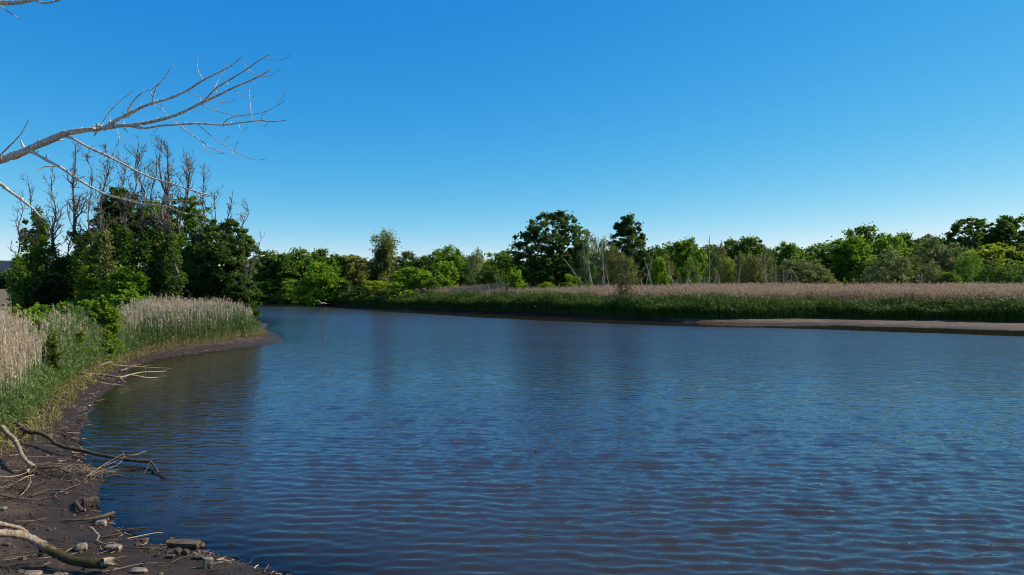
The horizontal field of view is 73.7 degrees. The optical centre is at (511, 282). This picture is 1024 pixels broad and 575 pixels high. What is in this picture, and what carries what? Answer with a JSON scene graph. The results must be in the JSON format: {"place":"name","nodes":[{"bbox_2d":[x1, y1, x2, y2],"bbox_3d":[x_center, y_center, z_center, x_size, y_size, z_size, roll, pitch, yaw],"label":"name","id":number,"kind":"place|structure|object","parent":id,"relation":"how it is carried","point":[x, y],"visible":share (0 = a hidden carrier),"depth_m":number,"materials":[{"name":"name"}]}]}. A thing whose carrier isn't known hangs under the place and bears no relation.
{"place":"outdoors","nodes":[
{"label":"outdoors","id":0,"kind":"place"},
{"bbox_2d":[0,288,1023,574],"bbox_3d":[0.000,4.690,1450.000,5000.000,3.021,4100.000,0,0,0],"label":"ground","id":1,"kind":"structure","parent":0,"point":[120,494],"depth_m":14.24,"materials":[{"name":"soil"}]},
{"bbox_2d":[2,190,32,313],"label":"bare tree","id":2,"kind":"object","parent":1,"relation":"on","point":[19,271],"visible":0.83,"depth_m":68.66,"materials":[{"name":"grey plant"}]},
{"bbox_2d":[0,425,35,474],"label":"dead branch","id":3,"kind":"object","parent":1,"relation":"on","point":[9,435],"visible":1,"depth_m":16.52,"materials":[{"name":"wood"}]},
{"bbox_2d":[15,205,50,286],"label":"ivy clad tree","id":4,"kind":"object","parent":1,"relation":"on","point":[43,238],"visible":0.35,"depth_m":72.49,"materials":[{"name":"green plant"}]},
{"bbox_2d":[20,174,50,286],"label":"bare tree","id":5,"kind":"object","parent":1,"relation":"on","point":[38,266],"visible":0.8,"depth_m":69.84,"materials":[{"name":"grey plant"}]},
{"bbox_2d":[15,302,61,339],"bbox_3d":[-30.452,2.661,43.949,3.444,2.777,3.080,0,0,43],"label":"vine mound","id":6,"kind":"object","parent":1,"relation":"on","point":[37,309],"visible":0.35,"depth_m":43.58,"materials":[{"name":"green plant"}]},
{"bbox_2d":[19,272,78,313],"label":"green bush","id":7,"kind":"object","parent":1,"relation":"on","point":[50,289],"visible":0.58,"depth_m":65.75,"materials":[{"name":"green plant"}]},
{"bbox_2d":[42,330,68,385],"bbox_3d":[-18.174,3.252,27.053,0.998,3.020,0.980,0,0,0],"label":"sapling bush","id":8,"kind":"object","parent":1,"relation":"on","point":[52,344],"visible":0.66,"depth_m":26.94,"materials":[{"name":"green plant"}]},
{"bbox_2d":[43,165,69,279],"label":"bare tree","id":9,"kind":"object","parent":1,"relation":"on","point":[56,262],"visible":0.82,"depth_m":70.84,"materials":[{"name":"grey plant"}]},
{"bbox_2d":[0,295,120,408],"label":"dry reeds","id":10,"kind":"object","parent":1,"relation":"on","point":[15,367],"visible":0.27,"depth_m":24.13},
{"bbox_2d":[0,303,129,385],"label":"reed plumes","id":11,"kind":"object","parent":10,"relation":"attached to","point":[12,324],"visible":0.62,"depth_m":25.87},
{"bbox_2d":[0,529,121,569],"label":"mossy log","id":12,"kind":"object","parent":1,"relation":"on","point":[43,546],"visible":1,"depth_m":10.44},
{"bbox_2d":[60,199,76,284],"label":"bare tree","id":13,"kind":"object","parent":1,"relation":"on","point":[67,253],"visible":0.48,"depth_m":71.76,"materials":[{"name":"grey plant"}]},
{"bbox_2d":[0,299,142,439],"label":"green reeds","id":14,"kind":"object","parent":1,"relation":"on","point":[23,398],"visible":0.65,"depth_m":28.05,"materials":[{"name":"plant"}]},
{"bbox_2d":[55,301,91,321],"bbox_3d":[-30.208,2.673,46.038,3.328,2.816,3.054,0,0,0],"label":"vine mound","id":15,"kind":"object","parent":1,"relation":"on","point":[61,304],"visible":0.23,"depth_m":45.84,"materials":[{"name":"green plant"}]},
{"bbox_2d":[63,141,94,292],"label":"bare tree","id":16,"kind":"object","parent":1,"relation":"on","point":[75,211],"visible":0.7,"depth_m":71.01,"materials":[{"name":"grey plant"}]},
{"bbox_2d":[65,145,96,298],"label":"bare tree","id":17,"kind":"object","parent":1,"relation":"on","point":[77,262],"visible":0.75,"depth_m":68.64,"materials":[{"name":"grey plant"}]},
{"bbox_2d":[65,282,102,305],"bbox_3d":[-39.557,1.827,65.906,6.228,4.287,5.823,0,0,29],"label":"green bush","id":18,"kind":"object","parent":1,"relation":"on","point":[88,295],"visible":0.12,"depth_m":64.44,"materials":[{"name":"green plant"}]},
{"bbox_2d":[73,249,100,305],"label":"green bush","id":19,"kind":"object","parent":1,"relation":"on","point":[86,277],"visible":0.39,"depth_m":65.33,"materials":[{"name":"green plant"}]},
{"bbox_2d":[13,416,171,479],"bbox_3d":[-11.539,4.351,18.239,8.599,0.630,0.916,0,0,29],"label":"dead bough","id":20,"kind":"object","parent":1,"relation":"on","point":[24,430],"visible":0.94,"depth_m":17.70,"materials":[{"name":"brown wood"}]},
{"bbox_2d":[47,462,142,475],"bbox_3d":[-10.000,4.462,16.296,2.116,0.271,1.237,0,0,-27],"label":"twig tangle","id":21,"kind":"object","parent":1,"relation":"on","point":[87,469],"visible":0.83,"depth_m":16.26,"materials":[{"name":"brown plant"}]},
{"bbox_2d":[83,184,108,297],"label":"bare tree","id":22,"kind":"object","parent":1,"relation":"on","point":[89,252],"visible":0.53,"depth_m":65.72,"materials":[{"name":"grey plant"}]},
{"bbox_2d":[85,138,121,300],"bbox_3d":[-38.387,-4.885,64.288,3.853,17.599,2.865,0,0,39],"label":"bare tree","id":23,"kind":"object","parent":1,"relation":"on","point":[106,256],"visible":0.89,"depth_m":63.88,"materials":[{"name":"green plant"}]},
{"bbox_2d":[82,294,128,351],"bbox_3d":[-22.872,2.644,38.005,2.298,3.963,2.049,0,0,0],"label":"sapling bush","id":24,"kind":"object","parent":1,"relation":"on","point":[103,309],"visible":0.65,"depth_m":37.83,"materials":[{"name":"green plant"}]},
{"bbox_2d":[87,185,148,271],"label":"round tree","id":25,"kind":"object","parent":1,"relation":"on","point":[114,211],"visible":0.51,"depth_m":72.33,"materials":[{"name":"green plant"}]},
{"bbox_2d":[80,371,165,381],"bbox_3d":[-17.920,4.326,32.270,1.854,0.527,4.215,0,0,34],"label":"fallen branch","id":26,"kind":"object","parent":1,"relation":"on","point":[107,376],"visible":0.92,"depth_m":31.44,"materials":[{"name":"wood"}]},
{"bbox_2d":[93,265,153,308],"bbox_3d":[-34.804,1.245,62.297,5.746,5.568,5.849,0,0,0],"label":"green bush","id":27,"kind":"object","parent":1,"relation":"on","point":[123,278],"visible":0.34,"depth_m":61.08,"materials":[{"name":"green plant"}]},
{"bbox_2d":[109,287,140,312],"bbox_3d":[-29.219,2.202,52.194,2.879,3.684,2.920,0,0,-18],"label":"vine mound","id":28,"kind":"object","parent":1,"relation":"on","point":[125,296],"visible":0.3,"depth_m":51.58,"materials":[{"name":"green plant"}]},
{"bbox_2d":[112,136,144,273],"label":"bare tree","id":29,"kind":"object","parent":1,"relation":"on","point":[124,242],"visible":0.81,"depth_m":66.79,"materials":[{"name":"green plant"}]},
{"bbox_2d":[0,324,266,456],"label":"reed stubble","id":30,"kind":"object","parent":1,"relation":"on","point":[85,377],"visible":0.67,"depth_m":28.50,"materials":[{"name":"plant"}]},
{"bbox_2d":[126,141,160,292],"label":"bare tree","id":31,"kind":"object","parent":1,"relation":"on","point":[143,242],"visible":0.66,"depth_m":67.69,"materials":[{"name":"grey plant"}]},
{"bbox_2d":[0,406,288,574],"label":"mud clods","id":32,"kind":"object","parent":1,"relation":"on","point":[24,557],"visible":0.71,"depth_m":12.51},
{"bbox_2d":[0,348,290,574],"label":"shore litter","id":33,"kind":"object","parent":1,"relation":"on","point":[94,475],"visible":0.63,"depth_m":13.74,"materials":[{"name":"wood"}]},
{"bbox_2d":[0,0,290,216],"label":"overhanging dead tree","id":34,"kind":"object","parent":1,"relation":"on","point":[33,147],"visible":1,"depth_m":8.59,"materials":[{"name":"wood"}]},
{"bbox_2d":[136,145,166,295],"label":"bare tree","id":35,"kind":"object","parent":1,"relation":"on","point":[155,239],"visible":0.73,"depth_m":68.67,"materials":[{"name":"grey plant"}]},
{"bbox_2d":[138,197,178,266],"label":"green tree","id":36,"kind":"object","parent":1,"relation":"on","point":[151,225],"visible":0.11,"depth_m":77.19,"materials":[{"name":"green plant"}]},
{"bbox_2d":[149,128,177,296],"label":"bare tree","id":37,"kind":"object","parent":1,"relation":"on","point":[160,273],"visible":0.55,"depth_m":68.63,"materials":[{"name":"grey plant"}]},
{"bbox_2d":[152,138,188,307],"bbox_3d":[-30.973,-4.580,61.910,3.162,17.378,2.988,0,0,-30],"label":"bare tree","id":38,"kind":"object","parent":1,"relation":"on","point":[174,277],"visible":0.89,"depth_m":61.88,"materials":[{"name":"green plant"}]},
{"bbox_2d":[160,149,196,274],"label":"bare tree","id":39,"kind":"object","parent":1,"relation":"on","point":[179,233],"visible":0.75,"depth_m":68.91,"materials":[{"name":"grey plant"}]},
{"bbox_2d":[153,193,213,267],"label":"green tree","id":40,"kind":"object","parent":1,"relation":"on","point":[190,221],"visible":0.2,"depth_m":75.53,"materials":[{"name":"green plant"}]},
{"bbox_2d":[166,538,201,549],"bbox_3d":[-5.658,4.518,11.753,0.643,0.128,0.206,1,2,7],"label":"squared timber","id":41,"kind":"object","parent":1,"relation":"on","point":[193,544],"visible":0.96,"depth_m":11.69,"materials":[{"name":"brown wood"}]},
{"bbox_2d":[119,291,259,356],"bbox_3d":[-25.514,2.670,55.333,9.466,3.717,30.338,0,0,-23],"label":"spit reeds","id":42,"kind":"object","parent":1,"relation":"on","point":[179,309],"visible":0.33,"depth_m":48.64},
{"bbox_2d":[117,290,252,331],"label":"spit plumes","id":43,"kind":"object","parent":42,"relation":"attached to","point":[186,300],"visible":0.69,"depth_m":50.05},
{"bbox_2d":[181,163,210,299],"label":"bare tree","id":44,"kind":"object","parent":1,"relation":"on","point":[191,261],"visible":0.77,"depth_m":65.68,"materials":[{"name":"grey plant"}]},
{"bbox_2d":[176,273,217,304],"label":"green bush","id":45,"kind":"object","parent":1,"relation":"on","point":[187,292],"visible":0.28,"depth_m":65.19,"materials":[{"name":"green plant"}]},
{"bbox_2d":[178,218,263,303],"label":"dark tree","id":46,"kind":"object","parent":1,"relation":"on","point":[221,249],"visible":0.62,"depth_m":66.30,"materials":[{"name":"green plant"}]},
{"bbox_2d":[219,192,238,297],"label":"bare tree","id":47,"kind":"object","parent":1,"relation":"on","point":[230,268],"visible":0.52,"depth_m":67.84,"materials":[{"name":"green plant"}]},
{"bbox_2d":[219,275,264,324],"bbox_3d":[-25.033,1.978,62.967,4.447,5.390,3.802,0,0,-33],"label":"green bush","id":48,"kind":"object","parent":1,"relation":"on","point":[244,293],"visible":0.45,"depth_m":62.51,"materials":[{"name":"green plant"}]},
{"bbox_2d":[248,249,292,292],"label":"oak tree","id":49,"kind":"object","parent":1,"relation":"on","point":[260,276],"visible":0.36,"depth_m":149.51,"materials":[{"name":"green plant"}]},
{"bbox_2d":[254,281,287,303],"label":"bush","id":50,"kind":"object","parent":1,"relation":"on","point":[268,292],"visible":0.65,"depth_m":143.93,"materials":[{"name":"green plant"}]},
{"bbox_2d":[273,279,306,303],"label":"bush","id":51,"kind":"object","parent":1,"relation":"on","point":[288,289],"visible":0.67,"depth_m":140.82,"materials":[{"name":"green plant"}]},
{"bbox_2d":[263,246,320,293],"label":"oak tree","id":52,"kind":"object","parent":1,"relation":"on","point":[294,270],"visible":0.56,"depth_m":147.80,"materials":[{"name":"green plant"}]},
{"bbox_2d":[289,261,346,305],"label":"waterside tree","id":53,"kind":"object","parent":1,"relation":"on","point":[318,273],"visible":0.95,"depth_m":132.49,"materials":[{"name":"green plant"}]},
{"bbox_2d":[323,253,359,292],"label":"oak tree","id":54,"kind":"object","parent":1,"relation":"on","point":[334,262],"visible":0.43,"depth_m":148.84,"materials":[{"name":"green plant"}]},
{"bbox_2d":[338,254,372,290],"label":"oak tree","id":55,"kind":"object","parent":1,"relation":"on","point":[360,273],"visible":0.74,"depth_m":149.56,"materials":[{"name":"green plant"}]},
{"bbox_2d":[362,245,383,292],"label":"ivy clad tree","id":56,"kind":"object","parent":1,"relation":"on","point":[371,276],"visible":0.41,"depth_m":132.47,"materials":[{"name":"green plant"}]},
{"bbox_2d":[356,280,391,296],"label":"bush","id":57,"kind":"object","parent":1,"relation":"on","point":[378,285],"visible":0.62,"depth_m":124.86,"materials":[{"name":"green plant"}]},
{"bbox_2d":[367,227,402,287],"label":"ivy clad tree","id":58,"kind":"object","parent":1,"relation":"on","point":[387,246],"visible":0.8,"depth_m":131.34,"materials":[{"name":"green plant"}]},
{"bbox_2d":[391,250,419,284],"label":"oak tree","id":59,"kind":"object","parent":1,"relation":"on","point":[407,254],"visible":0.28,"depth_m":148.90,"materials":[{"name":"green plant"}]},
{"bbox_2d":[383,266,439,298],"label":"bush","id":60,"kind":"object","parent":1,"relation":"on","point":[416,282],"visible":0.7,"depth_m":120.18,"materials":[{"name":"green plant"}]},
{"bbox_2d":[428,260,463,290],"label":"bush","id":61,"kind":"object","parent":1,"relation":"on","point":[445,278],"visible":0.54,"depth_m":125.07,"materials":[{"name":"green plant"}]},
{"bbox_2d":[422,244,474,286],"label":"oak tree","id":62,"kind":"object","parent":1,"relation":"on","point":[456,258],"visible":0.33,"depth_m":138.14,"materials":[{"name":"green plant"}]},
{"bbox_2d":[463,246,486,285],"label":"poplar tree","id":63,"kind":"object","parent":1,"relation":"on","point":[476,271],"visible":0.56,"depth_m":133.61,"materials":[{"name":"green plant"}]},
{"bbox_2d":[475,265,506,287],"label":"oak tree","id":64,"kind":"object","parent":1,"relation":"on","point":[489,272],"visible":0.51,"depth_m":127.00,"materials":[{"name":"green plant"}]},
{"bbox_2d":[482,248,523,284],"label":"oak tree","id":65,"kind":"object","parent":1,"relation":"on","point":[503,259],"visible":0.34,"depth_m":144.42,"materials":[{"name":"green plant"}]},
{"bbox_2d":[501,270,527,294],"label":"young tree","id":66,"kind":"object","parent":1,"relation":"on","point":[518,282],"visible":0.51,"depth_m":107.31,"materials":[{"name":"green plant"}]},
{"bbox_2d":[507,210,592,284],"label":"oak tree","id":67,"kind":"object","parent":1,"relation":"on","point":[556,270],"visible":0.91,"depth_m":116.15,"materials":[{"name":"green plant"}]},
{"bbox_2d":[558,273,590,288],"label":"bush","id":68,"kind":"object","parent":1,"relation":"on","point":[571,280],"visible":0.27,"depth_m":107.38,"materials":[{"name":"green plant"}]},
{"bbox_2d":[572,229,602,287],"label":"birch tree","id":69,"kind":"object","parent":1,"relation":"on","point":[584,251],"visible":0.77,"depth_m":111.67,"materials":[{"name":"green plant"}]},
{"bbox_2d":[591,235,614,285],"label":"birch tree","id":70,"kind":"object","parent":1,"relation":"on","point":[604,255],"visible":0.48,"depth_m":113.55,"materials":[{"name":"green plant"}]},
{"bbox_2d":[601,242,629,286],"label":"birch tree","id":71,"kind":"object","parent":1,"relation":"on","point":[613,253],"visible":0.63,"depth_m":111.45,"materials":[{"name":"green plant"}]},
{"bbox_2d":[608,271,640,299],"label":"sapling","id":72,"kind":"object","parent":1,"relation":"on","point":[623,276],"visible":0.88,"depth_m":85.88,"materials":[{"name":"green plant"}]},
{"bbox_2d":[609,251,643,286],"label":"tree","id":73,"kind":"object","parent":1,"relation":"on","point":[625,264],"visible":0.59,"depth_m":109.34,"materials":[{"name":"green plant"}]},
{"bbox_2d":[600,212,654,285],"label":"oak tree","id":74,"kind":"object","parent":1,"relation":"on","point":[623,228],"visible":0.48,"depth_m":120.85,"materials":[{"name":"green plant"}]},
{"bbox_2d":[280,289,1023,322],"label":"bank reeds","id":75,"kind":"object","parent":1,"relation":"on","point":[707,306],"visible":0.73,"depth_m":80.70,"materials":[{"name":"plant"}]},
{"bbox_2d":[300,234,1014,281],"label":"woodland","id":76,"kind":"object","parent":1,"relation":"on","point":[940,239],"depth_m":174.45,"materials":[{"name":"green plant"}]},
{"bbox_2d":[646,256,670,285],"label":"bush","id":77,"kind":"object","parent":1,"relation":"on","point":[659,264],"visible":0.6,"depth_m":113.28,"materials":[{"name":"green plant"}]},
{"bbox_2d":[323,281,1023,304],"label":"reed plain","id":78,"kind":"structure","parent":1,"relation":"on","point":[869,297],"depth_m":84.67,"materials":[{"name":"plant"}]},
{"bbox_2d":[351,279,1023,301],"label":"reed plain plumes","id":79,"kind":"object","parent":78,"relation":"attached to","point":[884,293],"visible":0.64,"depth_m":88.72,"materials":[{"name":"plant"}]},
{"bbox_2d":[654,236,712,283],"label":"oak tree","id":80,"kind":"object","parent":1,"relation":"on","point":[684,249],"visible":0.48,"depth_m":130.34,"materials":[{"name":"green plant"}]},
{"bbox_2d":[673,255,707,284],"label":"birch tree","id":81,"kind":"object","parent":1,"relation":"on","point":[689,261],"visible":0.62,"depth_m":119.67,"materials":[{"name":"green plant"}]},
{"bbox_2d":[705,240,734,284],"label":"birch tree","id":82,"kind":"object","parent":1,"relation":"on","point":[718,258],"visible":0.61,"depth_m":121.62,"materials":[{"name":"green plant"}]},
{"bbox_2d":[714,256,741,284],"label":"birch tree","id":83,"kind":"object","parent":1,"relation":"on","point":[725,266],"visible":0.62,"depth_m":117.56,"materials":[{"name":"green plant"}]},
{"bbox_2d":[722,236,756,282],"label":"oak tree","id":84,"kind":"object","parent":1,"relation":"on","point":[729,245],"visible":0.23,"depth_m":136.44,"materials":[{"name":"green plant"}]},
{"bbox_2d":[737,251,771,283],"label":"birch tree","id":85,"kind":"object","parent":1,"relation":"on","point":[751,263],"visible":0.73,"depth_m":117.29,"materials":[{"name":"green plant"}]},
{"bbox_2d":[733,234,778,281],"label":"oak tree","id":86,"kind":"object","parent":1,"relation":"on","point":[753,244],"visible":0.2,"depth_m":136.20,"materials":[{"name":"green plant"}]},
{"bbox_2d":[756,244,777,283],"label":"birch tree","id":87,"kind":"object","parent":1,"relation":"on","point":[766,257],"visible":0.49,"depth_m":119.54,"materials":[{"name":"green plant"}]},
{"bbox_2d":[769,240,807,282],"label":"oak tree","id":88,"kind":"object","parent":1,"relation":"on","point":[788,251],"visible":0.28,"depth_m":138.26,"materials":[{"name":"green plant"}]},
{"bbox_2d":[769,256,827,284],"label":"willow bush","id":89,"kind":"object","parent":1,"relation":"on","point":[802,275],"visible":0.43,"depth_m":120.46,"materials":[{"name":"green plant"}]},
{"bbox_2d":[800,258,842,283],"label":"willow bush","id":90,"kind":"object","parent":1,"relation":"on","point":[828,276],"visible":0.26,"depth_m":120.62,"materials":[{"name":"green plant"}]},
{"bbox_2d":[793,236,878,282],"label":"tree","id":91,"kind":"object","parent":1,"relation":"on","point":[827,248],"visible":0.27,"depth_m":131.44,"materials":[{"name":"green plant"}]},
{"bbox_2d":[828,235,876,283],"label":"oak tree","id":92,"kind":"object","parent":1,"relation":"on","point":[858,242],"visible":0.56,"depth_m":128.71,"materials":[{"name":"green plant"}]},
{"bbox_2d":[841,221,884,255],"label":"oak tree","id":93,"kind":"object","parent":1,"relation":"on","point":[864,231],"visible":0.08,"depth_m":148.61,"materials":[{"name":"green plant"}]},
{"bbox_2d":[850,248,919,285],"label":"willow tree","id":94,"kind":"object","parent":1,"relation":"on","point":[902,262],"visible":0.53,"depth_m":114.64,"materials":[{"name":"green plant"}]},
{"bbox_2d":[870,232,912,278],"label":"maple tree","id":95,"kind":"object","parent":1,"relation":"on","point":[891,242],"visible":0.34,"depth_m":130.55,"materials":[{"name":"green plant"}]},
{"bbox_2d":[897,229,926,256],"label":"oak tree","id":96,"kind":"object","parent":1,"relation":"on","point":[907,237],"visible":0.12,"depth_m":148.85,"materials":[{"name":"green plant"}]},
{"bbox_2d":[896,253,927,283],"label":"willow tree","id":97,"kind":"object","parent":1,"relation":"on","point":[917,261],"visible":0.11,"depth_m":117.52,"materials":[{"name":"green plant"}]},
{"bbox_2d":[907,232,958,279],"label":"willow tree","id":98,"kind":"object","parent":1,"relation":"on","point":[929,245],"visible":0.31,"depth_m":128.53,"materials":[{"name":"green plant"}]},
{"bbox_2d":[913,260,954,284],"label":"bush","id":99,"kind":"object","parent":1,"relation":"on","point":[931,272],"visible":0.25,"depth_m":113.19,"materials":[{"name":"green plant"}]},
{"bbox_2d":[932,243,976,280],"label":"willow tree","id":100,"kind":"object","parent":1,"relation":"on","point":[949,263],"visible":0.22,"depth_m":125.79,"materials":[{"name":"green plant"}]},
{"bbox_2d":[952,247,990,283],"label":"birch tree","id":101,"kind":"object","parent":1,"relation":"on","point":[966,260],"visible":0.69,"depth_m":113.66,"materials":[{"name":"green plant"}]},
{"bbox_2d":[942,216,1006,255],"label":"oak tree","id":102,"kind":"object","parent":1,"relation":"on","point":[982,235],"visible":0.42,"depth_m":140.09,"materials":[{"name":"green plant"}]},
{"bbox_2d":[958,242,1023,282],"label":"oak tree","id":103,"kind":"object","parent":1,"relation":"on","point":[989,250],"visible":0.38,"depth_m":119.94,"materials":[{"name":"green plant"}]},
{"bbox_2d":[974,260,1008,283],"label":"bush","id":104,"kind":"object","parent":1,"relation":"on","point":[996,272],"visible":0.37,"depth_m":111.06,"materials":[{"name":"green plant"}]},
{"bbox_2d":[979,213,1023,266],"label":"oak tree","id":105,"kind":"object","parent":1,"relation":"on","point":[1011,225],"visible":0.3,"depth_m":138.46,"materials":[{"name":"green plant"}]},
{"bbox_2d":[992,260,1023,284],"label":"bush","id":106,"kind":"object","parent":1,"relation":"on","point":[1018,278],"visible":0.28,"depth_m":111.34,"materials":[{"name":"green plant"}]},
{"bbox_2d":[0,0,1023,266],"label":"sky","id":107,"kind":"structure","parent":0,"point":[434,123],"materials":[{"name":"blue"}]},
{"bbox_2d":[91,303,1023,574],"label":"water","id":108,"kind":"structure","parent":0,"point":[383,441],"depth_m":19.36,"materials":[{"name":"blue liquid"}]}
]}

